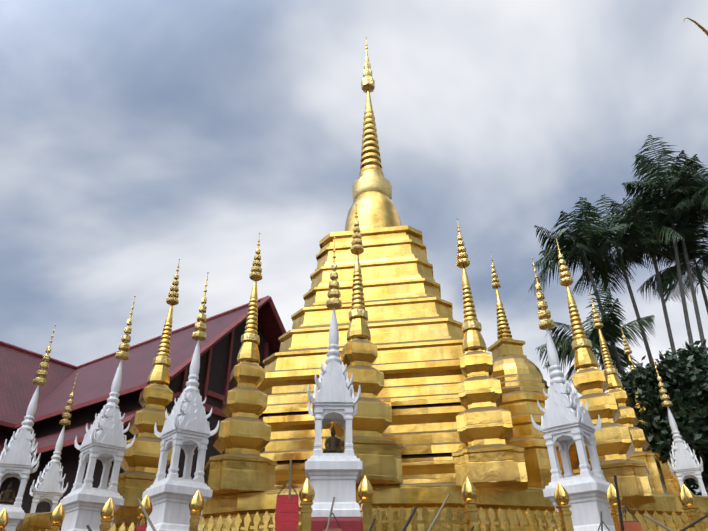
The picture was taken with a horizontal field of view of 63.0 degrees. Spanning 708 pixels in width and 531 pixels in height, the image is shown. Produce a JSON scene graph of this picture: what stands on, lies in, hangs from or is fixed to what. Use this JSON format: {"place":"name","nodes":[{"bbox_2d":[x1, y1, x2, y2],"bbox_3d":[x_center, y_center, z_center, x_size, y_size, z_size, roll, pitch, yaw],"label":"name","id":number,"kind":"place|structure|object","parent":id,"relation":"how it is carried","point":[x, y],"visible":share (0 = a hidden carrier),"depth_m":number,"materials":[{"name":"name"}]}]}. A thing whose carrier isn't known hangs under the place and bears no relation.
{"place":"outdoors","nodes":[
{"label":"outdoors","id":0,"kind":"place"},
{"bbox_2d":[0,0,707,495],"label":"sky","id":1,"kind":"structure","parent":0,"point":[138,138],"materials":[{"name":"grey"}]},
{"bbox_2d":[683,17,707,35],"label":"roof finial","id":2,"kind":"object","parent":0,"point":[703,29],"visible":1,"depth_m":4.91,"materials":[{"name":"gold metal"}]},
{"bbox_3d":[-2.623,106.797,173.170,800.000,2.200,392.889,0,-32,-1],"label":"terrace","id":3,"kind":"structure","parent":0,"visible":0},
{"bbox_2d":[0,324,55,530],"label":"shrine","id":4,"kind":"object","parent":3,"relation":"on","point":[16,457],"visible":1,"depth_m":11.11,"materials":[{"name":"white paint"}]},
{"bbox_2d":[59,295,135,530],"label":"shrine","id":5,"kind":"object","parent":3,"relation":"on","point":[104,442],"visible":1,"depth_m":9.94,"materials":[{"name":"white paint"}]},
{"bbox_2d":[0,296,285,512],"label":"temple hall","id":6,"kind":"structure","parent":3,"relation":"on","point":[220,345],"depth_m":21.60,"materials":[{"name":"tile"}]},
{"bbox_2d":[0,341,76,452],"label":"roof","id":7,"kind":"structure","parent":6,"relation":"attached to","point":[19,367],"depth_m":26.04,"materials":[{"name":"red tile"}]},
{"bbox_2d":[142,272,218,530],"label":"shrine","id":8,"kind":"object","parent":3,"relation":"on","point":[186,428],"visible":1,"depth_m":9.03,"materials":[{"name":"white paint"}]},
{"bbox_2d":[305,237,361,530],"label":"shrine","id":9,"kind":"object","parent":3,"relation":"on","point":[332,470],"visible":1,"depth_m":8.08,"materials":[{"name":"white paint"}]},
{"bbox_2d":[0,476,707,530],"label":"fence","id":10,"kind":"object","parent":3,"relation":"on","point":[563,518],"visible":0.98,"depth_m":7.10,"materials":[{"name":"gold metal"}]},
{"bbox_2d":[16,484,707,530],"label":"chedi platform","id":11,"kind":"structure","parent":3,"relation":"on","point":[408,497],"depth_m":9.55,"materials":[{"name":"gold metal"}]},
{"bbox_2d":[30,374,77,512],"bbox_3d":[-7.414,5.116,14.208,0.774,5.188,0.774,16,-35,-25],"label":"shrine","id":12,"kind":"object","parent":11,"relation":"on","point":[50,490],"visible":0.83,"depth_m":14.01,"materials":[{"name":"white paint"}]},
{"bbox_2d":[107,259,179,513],"bbox_3d":[-4.038,2.185,12.076,1.170,5.500,1.170,16,-35,-25],"label":"small stupa","id":13,"kind":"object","parent":11,"relation":"on","point":[139,465],"visible":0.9,"depth_m":11.14,"materials":[{"name":"gold metal"}]},
{"bbox_2d":[203,233,276,495],"bbox_3d":[-2.055,1.619,11.387,1.170,5.500,1.170,11,-33,-18],"label":"small stupa","id":14,"kind":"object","parent":11,"relation":"on","point":[241,441],"visible":1,"depth_m":10.17,"materials":[{"name":"gold metal"}]},
{"bbox_2d":[322,204,402,484],"bbox_3d":[0.086,1.141,10.916,1.213,5.765,1.213,6,-32,-11],"label":"small stupa","id":15,"kind":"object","parent":11,"relation":"on","point":[377,454],"visible":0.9,"depth_m":9.81,"materials":[{"name":"gold metal"}]},
{"bbox_2d":[257,37,491,489],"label":"chedi","id":16,"kind":"structure","parent":11,"relation":"on","point":[416,333],"depth_m":13.82,"materials":[{"name":"gold metal"}]},
{"bbox_2d":[452,219,527,489],"bbox_3d":[2.257,1.339,10.991,1.170,5.500,1.170,-8,-32,11],"label":"small stupa","id":17,"kind":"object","parent":11,"relation":"on","point":[488,457],"visible":1,"depth_m":9.75,"materials":[{"name":"gold metal"}]},
{"bbox_2d":[487,255,579,487],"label":"chedi","id":18,"kind":"structure","parent":11,"relation":"on","point":[517,373],"depth_m":16.93,"materials":[{"name":"gold metal"}]},
{"bbox_2d":[556,238,655,503],"bbox_3d":[4.519,1.729,11.384,1.170,5.500,1.170,-16,-35,23],"label":"small stupa","id":19,"kind":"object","parent":11,"relation":"on","point":[615,447],"visible":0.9,"depth_m":10.40,"materials":[{"name":"gold metal"}]},
{"bbox_2d":[589,293,667,493],"bbox_3d":[7.292,3.660,16.033,1.170,6.622,1.170,-20,-36,28],"label":"small stupa","id":20,"kind":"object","parent":11,"relation":"on","point":[629,418],"visible":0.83,"depth_m":15.39,"materials":[{"name":"gold metal"}]},
{"bbox_2d":[620,325,686,493],"bbox_3d":[10.387,5.619,20.388,1.170,7.750,1.170,-24,-38,32],"label":"small stupa","id":21,"kind":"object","parent":11,"relation":"on","point":[672,483],"visible":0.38,"depth_m":19.11,"materials":[{"name":"gold metal"}]},
{"bbox_2d":[653,358,707,495],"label":"shrine","id":22,"kind":"object","parent":11,"relation":"on","point":[684,458],"visible":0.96,"depth_m":14.70,"materials":[{"name":"white paint"}]},
{"bbox_2d":[531,257,614,530],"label":"shrine","id":23,"kind":"object","parent":3,"relation":"on","point":[566,422],"visible":1,"depth_m":8.43,"materials":[{"name":"white paint"}]},
{"bbox_2d":[528,197,631,375],"bbox_3d":[12.296,4.861,27.432,5.538,18.967,4.423,7,-32,-12],"label":"palm","id":24,"kind":"object","parent":3,"relation":"on","point":[580,242],"visible":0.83,"depth_m":30.63,"materials":[{"name":"green plant"}]},
{"bbox_2d":[536,284,655,384],"bbox_3d":[11.901,7.256,26.466,5.742,13.852,5.701,0,-32,-1],"label":"palm","id":25,"kind":"object","parent":3,"relation":"on","point":[611,329],"visible":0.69,"depth_m":28.47,"materials":[{"name":"green plant"}]},
{"bbox_2d":[566,194,679,363],"bbox_3d":[14.421,4.815,27.966,6.522,19.505,5.313,8,-33,-15],"label":"palm","id":26,"kind":"object","parent":3,"relation":"on","point":[641,240],"visible":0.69,"depth_m":31.14,"materials":[{"name":"green plant"}]},
{"bbox_2d":[588,460,707,495],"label":"bush","id":27,"kind":"object","parent":3,"relation":"on","point":[692,490],"depth_m":22.36,"materials":[{"name":"green plant"}]},
{"bbox_2d":[589,339,707,494],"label":"tree","id":28,"kind":"object","parent":3,"relation":"on","point":[685,375],"visible":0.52,"depth_m":19.64,"materials":[{"name":"green plant"}]},
{"bbox_2d":[608,198,707,489],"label":"palm","id":29,"kind":"object","parent":3,"relation":"on","point":[666,233],"visible":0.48,"depth_m":30.83,"materials":[{"name":"green plant"}]},
{"bbox_2d":[622,135,707,359],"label":"palm","id":30,"kind":"object","parent":3,"relation":"on","point":[674,180],"visible":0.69,"depth_m":31.95,"materials":[{"name":"green plant"}]},
{"bbox_2d":[637,216,707,313],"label":"palm","id":31,"kind":"object","parent":3,"relation":"on","point":[669,275],"visible":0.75,"depth_m":31.92,"materials":[{"name":"green plant"}]},
{"bbox_2d":[638,174,707,353],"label":"palm","id":32,"kind":"object","parent":3,"relation":"on","point":[661,212],"visible":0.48,"depth_m":30.62,"materials":[{"name":"green plant"}]},
{"bbox_2d":[654,159,707,241],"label":"palm","id":33,"kind":"object","parent":3,"relation":"on","point":[682,204],"visible":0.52,"depth_m":30.48,"materials":[{"name":"green plant"}]},
{"label":"ground","id":34,"kind":"structure","parent":0,"visible":0},
{"bbox_2d":[136,498,155,530],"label":"pole","id":35,"kind":"object","parent":34,"relation":"on","point":[141,527],"visible":1,"depth_m":6.30,"materials":[{"name":"grey metal"}]},
{"bbox_2d":[275,459,298,530],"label":"sign","id":36,"kind":"object","parent":34,"relation":"on","point":[287,514],"visible":1,"depth_m":6.25,"materials":[{"name":"red wood"}]},
{"bbox_2d":[323,497,341,530],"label":"pole","id":37,"kind":"object","parent":34,"relation":"on","point":[328,524],"visible":1,"depth_m":6.23,"materials":[{"name":"grey metal"}]},
{"bbox_2d":[402,506,416,530],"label":"pole","id":38,"kind":"object","parent":34,"relation":"on","point":[409,519],"visible":1,"depth_m":6.01,"materials":[{"name":"grey metal"}]},
{"bbox_2d":[428,494,448,530],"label":"pole","id":39,"kind":"object","parent":34,"relation":"on","point":[437,515],"visible":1,"depth_m":6.37,"materials":[{"name":"grey metal"}]},
{"bbox_2d":[598,511,609,530],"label":"pole","id":40,"kind":"object","parent":34,"relation":"on","point":[601,523],"visible":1,"depth_m":6.21,"materials":[{"name":"metal"}]},
{"bbox_2d":[614,475,642,530],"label":"sign","id":41,"kind":"object","parent":34,"relation":"on","point":[629,525],"visible":1,"depth_m":6.03,"materials":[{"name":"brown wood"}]},
{"bbox_2d":[643,514,672,530],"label":"pole","id":42,"kind":"object","parent":34,"relation":"on","point":[658,523],"visible":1,"depth_m":6.08,"materials":[{"name":"grey metal"}]},
{"bbox_2d":[679,514,707,530],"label":"pole","id":43,"kind":"object","parent":34,"relation":"on","point":[694,523],"visible":1,"depth_m":6.18,"materials":[{"name":"grey metal"}]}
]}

